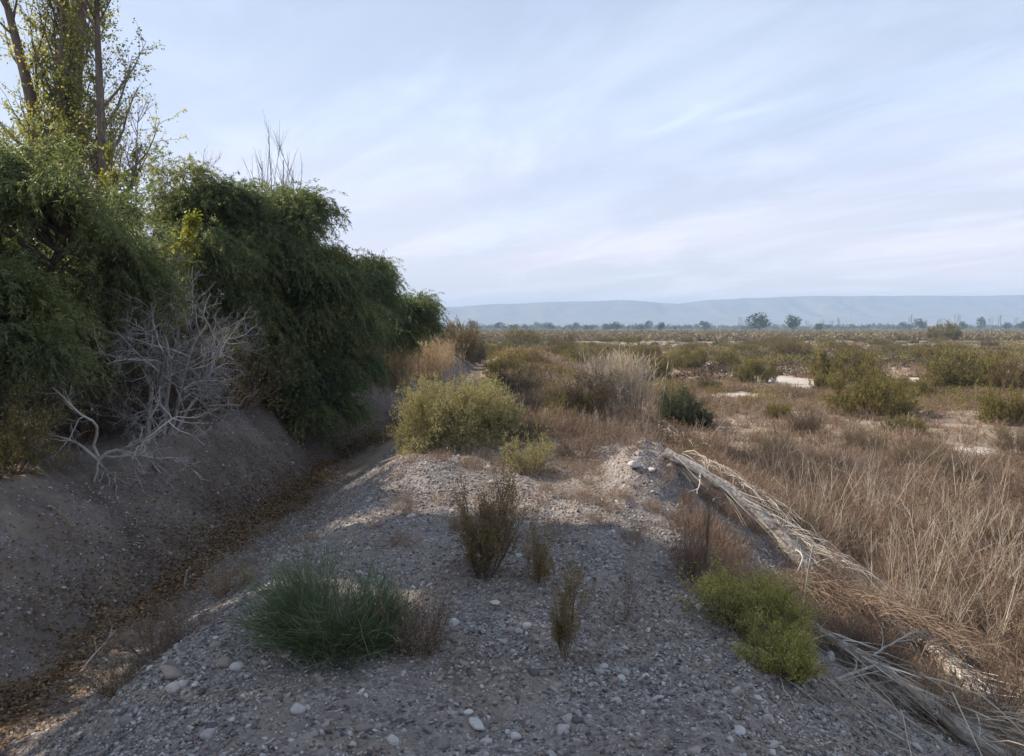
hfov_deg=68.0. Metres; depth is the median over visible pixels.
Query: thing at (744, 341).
field shrub
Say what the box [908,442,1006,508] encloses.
dead stalks
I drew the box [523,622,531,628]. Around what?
stone
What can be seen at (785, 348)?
field shrub
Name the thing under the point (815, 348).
olive ground cover
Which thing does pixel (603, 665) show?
stone
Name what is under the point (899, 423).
field shrub
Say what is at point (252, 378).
undergrowth shrub
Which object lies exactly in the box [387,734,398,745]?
stone
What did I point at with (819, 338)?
field shrub
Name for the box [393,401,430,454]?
bush
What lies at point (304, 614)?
broom bush
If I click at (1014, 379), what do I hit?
field shrub
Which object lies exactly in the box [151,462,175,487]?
broken stick
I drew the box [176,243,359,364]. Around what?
pepper tree
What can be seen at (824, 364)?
field shrub
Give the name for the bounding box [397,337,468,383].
orange reeds
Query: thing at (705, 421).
dark green bush
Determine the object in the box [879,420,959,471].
dry bush
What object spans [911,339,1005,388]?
field shrub
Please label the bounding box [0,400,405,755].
leaf litter
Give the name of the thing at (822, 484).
dead stalks
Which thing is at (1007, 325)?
tree
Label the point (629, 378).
pale reeds
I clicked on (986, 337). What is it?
field shrub
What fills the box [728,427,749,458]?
dead stalks
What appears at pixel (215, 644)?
stone
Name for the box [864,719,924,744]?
broken stick
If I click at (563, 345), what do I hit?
field shrub
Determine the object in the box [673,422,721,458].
red bush
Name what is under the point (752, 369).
field shrub
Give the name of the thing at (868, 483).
dead stalks
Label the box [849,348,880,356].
field shrub
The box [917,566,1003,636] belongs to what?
dry bush
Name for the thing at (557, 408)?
yellow bush
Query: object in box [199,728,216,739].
stone
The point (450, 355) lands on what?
orange reeds
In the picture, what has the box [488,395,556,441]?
brown bush
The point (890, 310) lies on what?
hills
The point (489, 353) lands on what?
field shrub
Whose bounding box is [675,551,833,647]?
slope bush
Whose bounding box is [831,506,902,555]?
dry bush
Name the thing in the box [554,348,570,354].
field shrub
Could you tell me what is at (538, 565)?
rusty bush
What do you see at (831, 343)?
field shrub
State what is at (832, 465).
dry bush
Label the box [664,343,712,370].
field shrub
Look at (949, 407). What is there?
reddish herbs
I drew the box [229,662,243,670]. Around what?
stone
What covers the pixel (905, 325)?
tree
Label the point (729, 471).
cane heap
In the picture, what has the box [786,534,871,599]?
brown weed
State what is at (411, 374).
orange reeds
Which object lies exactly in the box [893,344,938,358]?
field shrub
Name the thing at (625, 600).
dry weed
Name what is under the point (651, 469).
stone
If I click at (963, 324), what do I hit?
tree
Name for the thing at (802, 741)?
gravel
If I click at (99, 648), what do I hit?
broken stick
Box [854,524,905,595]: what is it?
dead stalks
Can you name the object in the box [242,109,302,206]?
bare sapling tree
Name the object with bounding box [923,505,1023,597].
dead stalks
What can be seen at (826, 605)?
cane heap
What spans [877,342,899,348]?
field shrub
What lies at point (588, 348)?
field shrub
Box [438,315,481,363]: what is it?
field shrub
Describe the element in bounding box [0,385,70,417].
undergrowth shrub
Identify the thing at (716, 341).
field shrub
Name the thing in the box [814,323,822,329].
tree
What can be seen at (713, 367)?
umber ground cover
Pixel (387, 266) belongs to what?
pepper tree
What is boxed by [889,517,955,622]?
dead stalks
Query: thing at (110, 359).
poplar shoots
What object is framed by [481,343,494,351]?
field shrub
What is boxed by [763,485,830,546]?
dry bush
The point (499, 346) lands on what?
field shrub
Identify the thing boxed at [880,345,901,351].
field shrub
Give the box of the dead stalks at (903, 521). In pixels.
[869,486,947,551]
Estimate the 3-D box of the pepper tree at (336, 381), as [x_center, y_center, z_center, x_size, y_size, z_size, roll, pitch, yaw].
[-3.999,-0.600,15.519,3.748,4.714,3.620,0,4,0]
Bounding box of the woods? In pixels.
[444,323,1018,329]
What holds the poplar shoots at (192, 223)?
on the ground at (26, 524)
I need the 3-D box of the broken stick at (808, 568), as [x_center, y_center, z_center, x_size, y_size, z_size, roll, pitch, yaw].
[2.278,1.542,5.700,0.286,0.619,0.181,0,4,4]
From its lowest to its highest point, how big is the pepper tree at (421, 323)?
2.913 m
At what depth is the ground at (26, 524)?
5.85 m
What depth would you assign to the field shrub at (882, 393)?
22.18 m
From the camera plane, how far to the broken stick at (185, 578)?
7.62 m
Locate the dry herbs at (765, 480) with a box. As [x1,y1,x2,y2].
[371,346,1023,755]
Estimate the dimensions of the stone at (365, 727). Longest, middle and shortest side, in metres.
0.064 x 0.063 x 0.036 m
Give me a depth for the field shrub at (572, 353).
54.86 m
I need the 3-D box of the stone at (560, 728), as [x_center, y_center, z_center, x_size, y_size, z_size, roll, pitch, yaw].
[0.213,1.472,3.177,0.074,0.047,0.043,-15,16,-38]
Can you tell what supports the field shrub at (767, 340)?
on the ground at (26, 524)
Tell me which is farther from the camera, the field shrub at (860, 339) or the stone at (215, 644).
the field shrub at (860, 339)
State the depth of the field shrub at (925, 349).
64.66 m
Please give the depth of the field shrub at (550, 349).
70.97 m
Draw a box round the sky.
[0,0,1023,306]
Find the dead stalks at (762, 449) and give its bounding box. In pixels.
[733,412,793,478]
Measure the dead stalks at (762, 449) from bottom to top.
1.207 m
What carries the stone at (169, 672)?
on the ground at (26, 524)
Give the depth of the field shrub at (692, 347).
82.41 m
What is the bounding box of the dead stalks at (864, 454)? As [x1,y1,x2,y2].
[834,426,879,488]
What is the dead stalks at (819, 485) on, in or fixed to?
on the ground at (26, 524)
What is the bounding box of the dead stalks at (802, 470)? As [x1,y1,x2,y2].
[779,446,818,494]
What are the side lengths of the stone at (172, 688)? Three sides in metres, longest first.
0.075 x 0.070 x 0.038 m
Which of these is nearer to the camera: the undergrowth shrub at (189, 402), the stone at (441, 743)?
the stone at (441, 743)
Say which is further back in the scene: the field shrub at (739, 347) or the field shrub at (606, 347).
the field shrub at (739, 347)
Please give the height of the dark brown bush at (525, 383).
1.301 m
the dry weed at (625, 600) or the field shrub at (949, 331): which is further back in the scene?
the field shrub at (949, 331)
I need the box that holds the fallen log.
[662,447,886,630]
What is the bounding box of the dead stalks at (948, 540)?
[901,472,1007,594]
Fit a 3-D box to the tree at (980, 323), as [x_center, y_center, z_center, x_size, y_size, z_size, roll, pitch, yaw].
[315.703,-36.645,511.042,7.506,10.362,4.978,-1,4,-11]
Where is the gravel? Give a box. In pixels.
[0,385,981,755]
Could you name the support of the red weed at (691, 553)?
on the ground at (26, 524)
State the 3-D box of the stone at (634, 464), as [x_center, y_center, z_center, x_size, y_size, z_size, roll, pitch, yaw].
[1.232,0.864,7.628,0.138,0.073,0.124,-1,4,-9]
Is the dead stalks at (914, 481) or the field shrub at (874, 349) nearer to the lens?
the dead stalks at (914, 481)
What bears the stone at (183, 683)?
on the ground at (26, 524)
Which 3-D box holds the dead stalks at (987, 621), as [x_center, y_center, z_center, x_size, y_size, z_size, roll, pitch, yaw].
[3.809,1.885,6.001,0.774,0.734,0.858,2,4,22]
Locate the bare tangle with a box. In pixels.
[18,238,265,455]
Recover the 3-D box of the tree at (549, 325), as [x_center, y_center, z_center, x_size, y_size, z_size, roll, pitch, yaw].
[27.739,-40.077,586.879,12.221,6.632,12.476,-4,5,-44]
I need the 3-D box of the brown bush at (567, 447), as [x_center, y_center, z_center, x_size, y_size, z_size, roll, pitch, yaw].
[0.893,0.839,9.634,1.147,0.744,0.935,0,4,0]
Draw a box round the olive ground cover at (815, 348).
[409,339,1023,463]
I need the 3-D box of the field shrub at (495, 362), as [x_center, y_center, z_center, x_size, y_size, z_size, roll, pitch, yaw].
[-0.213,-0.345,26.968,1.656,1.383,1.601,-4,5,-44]
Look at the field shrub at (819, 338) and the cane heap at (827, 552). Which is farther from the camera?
the field shrub at (819, 338)
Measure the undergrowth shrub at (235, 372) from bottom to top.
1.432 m
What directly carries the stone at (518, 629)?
on the ground at (26, 524)
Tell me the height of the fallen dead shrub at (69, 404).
2.121 m
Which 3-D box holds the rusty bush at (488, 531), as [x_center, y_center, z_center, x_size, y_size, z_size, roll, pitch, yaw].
[-0.149,0.848,5.083,0.609,1.054,0.706,0,4,0]
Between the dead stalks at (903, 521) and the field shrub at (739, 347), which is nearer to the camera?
the dead stalks at (903, 521)
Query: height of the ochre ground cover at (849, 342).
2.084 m
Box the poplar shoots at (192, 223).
[120,208,202,416]
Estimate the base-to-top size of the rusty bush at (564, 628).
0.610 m
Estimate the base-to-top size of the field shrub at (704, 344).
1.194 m
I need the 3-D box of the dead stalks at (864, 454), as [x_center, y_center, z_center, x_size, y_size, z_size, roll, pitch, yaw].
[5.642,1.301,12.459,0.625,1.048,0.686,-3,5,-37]
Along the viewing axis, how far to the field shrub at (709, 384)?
31.80 m
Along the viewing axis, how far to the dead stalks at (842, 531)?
8.51 m
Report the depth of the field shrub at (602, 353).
45.48 m
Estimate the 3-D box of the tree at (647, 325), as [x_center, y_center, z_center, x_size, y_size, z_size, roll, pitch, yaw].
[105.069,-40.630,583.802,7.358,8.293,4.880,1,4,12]
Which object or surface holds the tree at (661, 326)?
on the ground at (26, 524)
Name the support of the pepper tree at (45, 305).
on the ground at (26, 524)
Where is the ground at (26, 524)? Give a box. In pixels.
[0,328,1023,755]
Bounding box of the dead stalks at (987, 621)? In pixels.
[935,561,1023,665]
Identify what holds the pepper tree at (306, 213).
on the ground at (26, 524)
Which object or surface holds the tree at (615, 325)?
on the ground at (26, 524)
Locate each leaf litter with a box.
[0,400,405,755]
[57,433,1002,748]
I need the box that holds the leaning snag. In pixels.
[127,370,167,443]
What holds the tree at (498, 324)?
on the ground at (26, 524)
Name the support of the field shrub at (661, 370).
on the ground at (26, 524)
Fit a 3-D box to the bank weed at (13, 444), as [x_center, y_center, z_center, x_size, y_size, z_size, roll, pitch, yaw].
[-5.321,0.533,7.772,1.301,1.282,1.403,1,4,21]
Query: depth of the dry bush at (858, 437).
15.51 m
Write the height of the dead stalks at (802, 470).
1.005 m
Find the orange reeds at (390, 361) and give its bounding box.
[352,336,421,385]
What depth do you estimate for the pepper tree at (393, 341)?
20.45 m
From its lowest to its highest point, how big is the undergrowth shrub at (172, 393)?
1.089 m
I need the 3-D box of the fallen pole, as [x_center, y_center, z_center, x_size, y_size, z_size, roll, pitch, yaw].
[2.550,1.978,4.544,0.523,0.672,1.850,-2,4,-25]
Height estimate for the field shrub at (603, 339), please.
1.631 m
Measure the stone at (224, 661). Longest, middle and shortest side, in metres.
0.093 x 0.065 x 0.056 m
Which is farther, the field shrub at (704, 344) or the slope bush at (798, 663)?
the field shrub at (704, 344)
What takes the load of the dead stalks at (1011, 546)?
on the ground at (26, 524)
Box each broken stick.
[80,628,115,672]
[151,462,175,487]
[183,567,191,585]
[801,541,832,601]
[836,653,884,679]
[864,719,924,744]
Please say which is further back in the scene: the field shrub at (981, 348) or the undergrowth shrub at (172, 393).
the field shrub at (981, 348)
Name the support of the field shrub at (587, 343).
on the ground at (26, 524)
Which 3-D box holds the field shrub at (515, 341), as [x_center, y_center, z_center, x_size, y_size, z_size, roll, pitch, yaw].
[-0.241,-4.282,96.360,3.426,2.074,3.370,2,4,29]
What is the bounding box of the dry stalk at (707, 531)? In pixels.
[700,481,713,587]
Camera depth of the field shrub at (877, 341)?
105.03 m
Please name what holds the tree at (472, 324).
on the ground at (26, 524)
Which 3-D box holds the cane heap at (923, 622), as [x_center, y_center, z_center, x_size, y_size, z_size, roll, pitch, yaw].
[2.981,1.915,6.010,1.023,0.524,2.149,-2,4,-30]
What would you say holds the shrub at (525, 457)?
on the ground at (26, 524)
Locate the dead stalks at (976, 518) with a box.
[947,480,996,557]
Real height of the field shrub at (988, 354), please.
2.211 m
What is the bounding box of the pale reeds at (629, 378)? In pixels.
[571,340,680,414]
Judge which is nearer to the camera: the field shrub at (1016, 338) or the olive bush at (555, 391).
the olive bush at (555, 391)
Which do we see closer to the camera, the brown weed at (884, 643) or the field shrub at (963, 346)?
the brown weed at (884, 643)
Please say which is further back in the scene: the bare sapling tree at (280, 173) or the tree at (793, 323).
the tree at (793, 323)
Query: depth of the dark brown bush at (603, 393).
12.60 m
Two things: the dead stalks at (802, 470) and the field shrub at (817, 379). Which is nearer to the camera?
the dead stalks at (802, 470)
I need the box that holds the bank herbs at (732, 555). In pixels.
[0,349,1023,755]
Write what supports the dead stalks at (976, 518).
on the ground at (26, 524)
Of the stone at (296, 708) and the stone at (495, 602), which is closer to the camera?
the stone at (296, 708)
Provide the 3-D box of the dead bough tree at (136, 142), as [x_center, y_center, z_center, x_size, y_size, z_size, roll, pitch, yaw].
[-9.249,-3.351,19.851,3.908,7.255,3.500,3,5,42]
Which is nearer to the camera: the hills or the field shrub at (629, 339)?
the field shrub at (629, 339)
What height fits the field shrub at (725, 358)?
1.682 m
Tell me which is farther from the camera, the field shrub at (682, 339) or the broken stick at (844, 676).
the field shrub at (682, 339)
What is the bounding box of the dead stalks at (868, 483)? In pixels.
[840,432,942,511]
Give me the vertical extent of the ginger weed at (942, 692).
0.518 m
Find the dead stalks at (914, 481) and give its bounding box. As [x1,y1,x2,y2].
[878,436,953,507]
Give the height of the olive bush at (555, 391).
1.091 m
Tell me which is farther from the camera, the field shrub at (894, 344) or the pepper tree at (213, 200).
the field shrub at (894, 344)
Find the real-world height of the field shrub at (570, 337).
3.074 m
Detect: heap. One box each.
[635,415,713,450]
[682,450,837,550]
[753,559,907,703]
[756,613,1023,755]
[769,512,913,604]
[777,567,1023,670]
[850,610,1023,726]
[940,693,1023,753]
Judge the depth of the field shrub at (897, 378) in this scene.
33.28 m
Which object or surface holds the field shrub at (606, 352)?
on the ground at (26, 524)
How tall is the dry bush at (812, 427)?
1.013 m
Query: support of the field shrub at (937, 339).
on the ground at (26, 524)
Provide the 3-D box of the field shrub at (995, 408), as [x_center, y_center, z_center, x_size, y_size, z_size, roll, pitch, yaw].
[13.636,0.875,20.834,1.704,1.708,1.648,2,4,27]
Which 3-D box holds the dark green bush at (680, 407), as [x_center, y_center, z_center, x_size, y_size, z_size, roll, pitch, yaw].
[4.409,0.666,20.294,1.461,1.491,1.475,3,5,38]
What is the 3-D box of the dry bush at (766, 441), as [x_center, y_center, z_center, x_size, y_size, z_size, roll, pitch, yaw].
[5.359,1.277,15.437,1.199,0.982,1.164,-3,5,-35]
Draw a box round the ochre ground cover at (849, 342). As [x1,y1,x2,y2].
[400,339,1023,466]
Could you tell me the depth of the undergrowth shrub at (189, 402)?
12.53 m
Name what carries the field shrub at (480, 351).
on the ground at (26, 524)
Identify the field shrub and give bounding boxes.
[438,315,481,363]
[458,328,487,365]
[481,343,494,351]
[482,349,525,377]
[483,348,498,357]
[494,341,516,350]
[495,324,544,345]
[499,337,521,345]
[505,348,548,363]
[523,363,574,377]
[536,345,560,353]
[538,331,581,347]
[543,337,578,351]
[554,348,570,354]
[556,342,598,361]
[579,344,599,353]
[583,340,600,346]
[590,349,626,367]
[597,349,612,356]
[598,335,613,341]
[599,343,623,350]
[608,336,677,380]
[622,336,637,342]
[640,342,662,353]
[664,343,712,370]
[679,335,694,341]
[679,342,704,350]
[692,342,710,347]
[695,375,722,389]
[707,347,743,368]
[709,339,724,345]
[727,349,781,383]
[730,342,760,350]
[740,337,758,344]
[758,336,777,343]
[762,401,791,418]
[768,337,818,355]
[801,335,886,381]
[808,367,844,390]
[815,336,832,341]
[819,359,934,420]
[828,338,846,347]
[833,342,863,354]
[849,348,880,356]
[850,336,871,341]
[857,345,881,354]
[868,336,893,345]
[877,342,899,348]
[878,413,928,435]
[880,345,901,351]
[880,374,910,383]
[885,374,935,396]
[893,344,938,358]
[896,333,909,340]
[897,342,920,351]
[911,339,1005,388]
[911,346,941,355]
[923,320,966,341]
[928,335,947,342]
[948,344,973,351]
[973,380,1023,425]
[975,335,990,341]
[975,343,1022,374]
[977,339,1004,347]
[978,345,991,350]
[984,353,1023,389]
[1010,335,1022,340]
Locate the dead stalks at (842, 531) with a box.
[806,474,868,558]
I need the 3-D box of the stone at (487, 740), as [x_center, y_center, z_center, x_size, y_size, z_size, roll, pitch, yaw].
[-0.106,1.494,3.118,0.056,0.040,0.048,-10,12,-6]
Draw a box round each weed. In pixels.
[0,373,73,484]
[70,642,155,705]
[95,592,209,667]
[184,557,266,604]
[605,537,654,622]
[658,479,718,582]
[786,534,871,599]
[833,599,926,675]
[906,648,988,727]
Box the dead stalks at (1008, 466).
[955,444,1016,508]
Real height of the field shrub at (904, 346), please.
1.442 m
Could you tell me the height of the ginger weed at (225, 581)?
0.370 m
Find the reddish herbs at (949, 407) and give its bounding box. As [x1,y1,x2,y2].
[476,342,1023,750]
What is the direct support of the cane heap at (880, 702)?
on the ground at (26, 524)
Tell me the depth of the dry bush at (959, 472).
12.32 m
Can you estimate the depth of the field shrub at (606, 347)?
72.65 m
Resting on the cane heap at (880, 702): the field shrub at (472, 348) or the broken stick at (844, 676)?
the broken stick at (844, 676)
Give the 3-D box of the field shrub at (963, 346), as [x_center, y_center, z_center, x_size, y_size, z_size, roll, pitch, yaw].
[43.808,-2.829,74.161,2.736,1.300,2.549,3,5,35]
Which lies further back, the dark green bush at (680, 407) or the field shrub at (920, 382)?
the field shrub at (920, 382)
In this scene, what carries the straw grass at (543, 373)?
on the ground at (26, 524)
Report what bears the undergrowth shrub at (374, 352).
on the ground at (26, 524)
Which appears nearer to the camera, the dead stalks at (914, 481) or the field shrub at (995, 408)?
the dead stalks at (914, 481)
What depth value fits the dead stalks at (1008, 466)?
10.75 m
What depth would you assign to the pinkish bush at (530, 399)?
13.12 m
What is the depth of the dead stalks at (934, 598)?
6.42 m
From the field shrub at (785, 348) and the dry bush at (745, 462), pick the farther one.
the field shrub at (785, 348)
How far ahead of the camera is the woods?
807.64 m
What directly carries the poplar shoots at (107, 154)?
on the ground at (26, 524)
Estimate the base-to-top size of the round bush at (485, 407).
1.443 m
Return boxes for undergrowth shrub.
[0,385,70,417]
[11,359,146,443]
[20,370,163,432]
[70,352,156,417]
[93,360,218,427]
[121,337,266,415]
[166,321,320,410]
[207,342,272,394]
[340,345,405,378]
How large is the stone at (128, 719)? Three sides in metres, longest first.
0.085 x 0.057 x 0.052 m
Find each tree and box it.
[0,0,151,198]
[0,113,212,449]
[2,222,172,428]
[31,0,187,230]
[93,142,298,407]
[98,92,221,241]
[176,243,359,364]
[192,176,378,402]
[219,240,403,460]
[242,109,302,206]
[353,322,414,366]
[355,288,453,362]
[356,248,416,351]
[467,320,478,328]
[493,322,505,328]
[540,322,555,328]
[608,321,624,329]
[644,320,652,328]
[657,322,664,329]
[699,321,710,328]
[745,312,771,329]
[784,314,802,328]
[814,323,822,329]
[898,322,909,328]
[912,318,926,328]
[960,321,967,328]
[976,317,986,329]
[1002,322,1011,328]
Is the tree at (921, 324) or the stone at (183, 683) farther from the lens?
the tree at (921, 324)
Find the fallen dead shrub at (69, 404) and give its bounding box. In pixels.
[3,362,222,494]
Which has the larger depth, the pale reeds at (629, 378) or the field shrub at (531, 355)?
the field shrub at (531, 355)
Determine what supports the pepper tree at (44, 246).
on the ground at (26, 524)
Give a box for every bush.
[205,519,443,691]
[367,574,456,665]
[380,367,532,458]
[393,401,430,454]
[447,432,533,579]
[469,351,562,395]
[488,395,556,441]
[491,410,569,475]
[517,375,553,413]
[519,496,555,583]
[530,368,602,415]
[539,390,575,419]
[540,417,620,461]
[543,347,641,425]
[544,550,595,658]
[649,375,707,427]
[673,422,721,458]
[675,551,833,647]
[688,406,718,429]
[727,449,763,471]
[729,604,837,682]
[743,423,805,456]
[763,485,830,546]
[782,398,830,434]
[801,445,854,479]
[830,414,900,454]
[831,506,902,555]
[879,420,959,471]
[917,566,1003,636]
[935,441,1012,490]
[962,496,1023,556]
[979,414,1023,455]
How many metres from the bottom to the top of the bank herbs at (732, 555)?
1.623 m
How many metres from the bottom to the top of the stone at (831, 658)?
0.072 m
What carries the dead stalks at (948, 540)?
on the ground at (26, 524)
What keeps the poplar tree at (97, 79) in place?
on the ground at (26, 524)
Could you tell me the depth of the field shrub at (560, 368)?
23.89 m
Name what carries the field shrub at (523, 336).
on the ground at (26, 524)
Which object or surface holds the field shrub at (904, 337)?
on the ground at (26, 524)
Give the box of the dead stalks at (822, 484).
[775,452,870,536]
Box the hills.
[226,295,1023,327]
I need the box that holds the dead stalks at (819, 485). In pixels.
[797,453,869,511]
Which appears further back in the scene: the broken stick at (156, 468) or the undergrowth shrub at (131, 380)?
the undergrowth shrub at (131, 380)
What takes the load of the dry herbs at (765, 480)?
on the ground at (26, 524)
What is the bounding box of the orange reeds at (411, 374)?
[379,345,424,387]
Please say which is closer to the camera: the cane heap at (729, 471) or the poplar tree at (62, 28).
the cane heap at (729, 471)
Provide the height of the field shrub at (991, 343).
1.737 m
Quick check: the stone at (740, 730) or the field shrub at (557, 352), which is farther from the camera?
the field shrub at (557, 352)
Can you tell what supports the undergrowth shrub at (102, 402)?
on the ground at (26, 524)
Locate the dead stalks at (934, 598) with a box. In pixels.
[896,554,991,637]
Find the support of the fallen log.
on the ground at (26, 524)
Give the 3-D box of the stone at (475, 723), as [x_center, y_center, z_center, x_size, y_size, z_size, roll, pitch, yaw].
[-0.150,1.473,3.220,0.057,0.046,0.098,0,5,-38]
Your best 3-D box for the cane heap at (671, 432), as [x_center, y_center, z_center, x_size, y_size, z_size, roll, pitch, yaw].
[2.668,0.902,13.802,1.196,0.711,4.151,0,4,0]
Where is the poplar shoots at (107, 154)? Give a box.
[58,141,147,220]
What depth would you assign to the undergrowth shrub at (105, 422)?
10.16 m
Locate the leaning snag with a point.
(151, 391)
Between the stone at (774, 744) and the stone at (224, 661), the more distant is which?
the stone at (224, 661)
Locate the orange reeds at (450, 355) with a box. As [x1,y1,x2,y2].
[424,337,465,371]
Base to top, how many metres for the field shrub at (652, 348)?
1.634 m
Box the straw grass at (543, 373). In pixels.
[331,349,1023,650]
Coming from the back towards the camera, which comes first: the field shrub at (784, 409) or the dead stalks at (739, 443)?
the field shrub at (784, 409)
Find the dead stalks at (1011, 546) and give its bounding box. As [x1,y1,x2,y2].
[913,462,1023,582]
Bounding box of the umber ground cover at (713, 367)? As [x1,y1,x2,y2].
[361,339,1023,413]
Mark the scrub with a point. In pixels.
(488, 334)
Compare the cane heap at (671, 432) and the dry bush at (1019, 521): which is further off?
the cane heap at (671, 432)
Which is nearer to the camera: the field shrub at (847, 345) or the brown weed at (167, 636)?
the brown weed at (167, 636)
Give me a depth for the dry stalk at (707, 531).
5.24 m
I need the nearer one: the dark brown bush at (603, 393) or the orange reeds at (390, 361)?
the dark brown bush at (603, 393)
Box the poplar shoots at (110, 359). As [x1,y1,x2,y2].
[58,272,143,432]
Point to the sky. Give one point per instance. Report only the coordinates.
(502, 151)
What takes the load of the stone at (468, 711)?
on the ground at (26, 524)
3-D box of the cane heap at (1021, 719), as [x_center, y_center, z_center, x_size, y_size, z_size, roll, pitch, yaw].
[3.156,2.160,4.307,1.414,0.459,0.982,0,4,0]
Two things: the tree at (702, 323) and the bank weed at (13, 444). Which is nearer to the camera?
the bank weed at (13, 444)
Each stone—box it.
[119,715,133,727]
[159,665,181,679]
[165,681,180,694]
[179,680,187,687]
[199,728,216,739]
[208,642,221,647]
[218,656,232,667]
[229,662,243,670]
[290,702,306,714]
[356,723,372,733]
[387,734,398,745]
[431,737,449,748]
[449,618,459,625]
[463,709,472,714]
[469,717,484,730]
[479,737,492,744]
[490,600,499,604]
[510,732,520,739]
[514,627,522,633]
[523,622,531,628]
[556,724,569,735]
[562,713,571,722]
[599,663,608,668]
[628,460,640,467]
[648,467,655,471]
[730,686,740,694]
[733,725,745,735]
[766,740,778,747]
[826,651,835,660]
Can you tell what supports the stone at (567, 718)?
on the ground at (26, 524)
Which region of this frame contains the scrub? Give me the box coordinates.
[414,328,1023,341]
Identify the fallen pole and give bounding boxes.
[799,618,1023,755]
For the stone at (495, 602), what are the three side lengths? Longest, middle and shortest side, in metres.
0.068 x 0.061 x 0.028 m
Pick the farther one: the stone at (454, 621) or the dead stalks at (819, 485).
the dead stalks at (819, 485)
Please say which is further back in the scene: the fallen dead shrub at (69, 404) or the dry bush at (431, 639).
the fallen dead shrub at (69, 404)
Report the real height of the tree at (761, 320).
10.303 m
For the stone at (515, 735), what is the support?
on the ground at (26, 524)
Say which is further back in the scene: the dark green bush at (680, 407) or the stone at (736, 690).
the dark green bush at (680, 407)

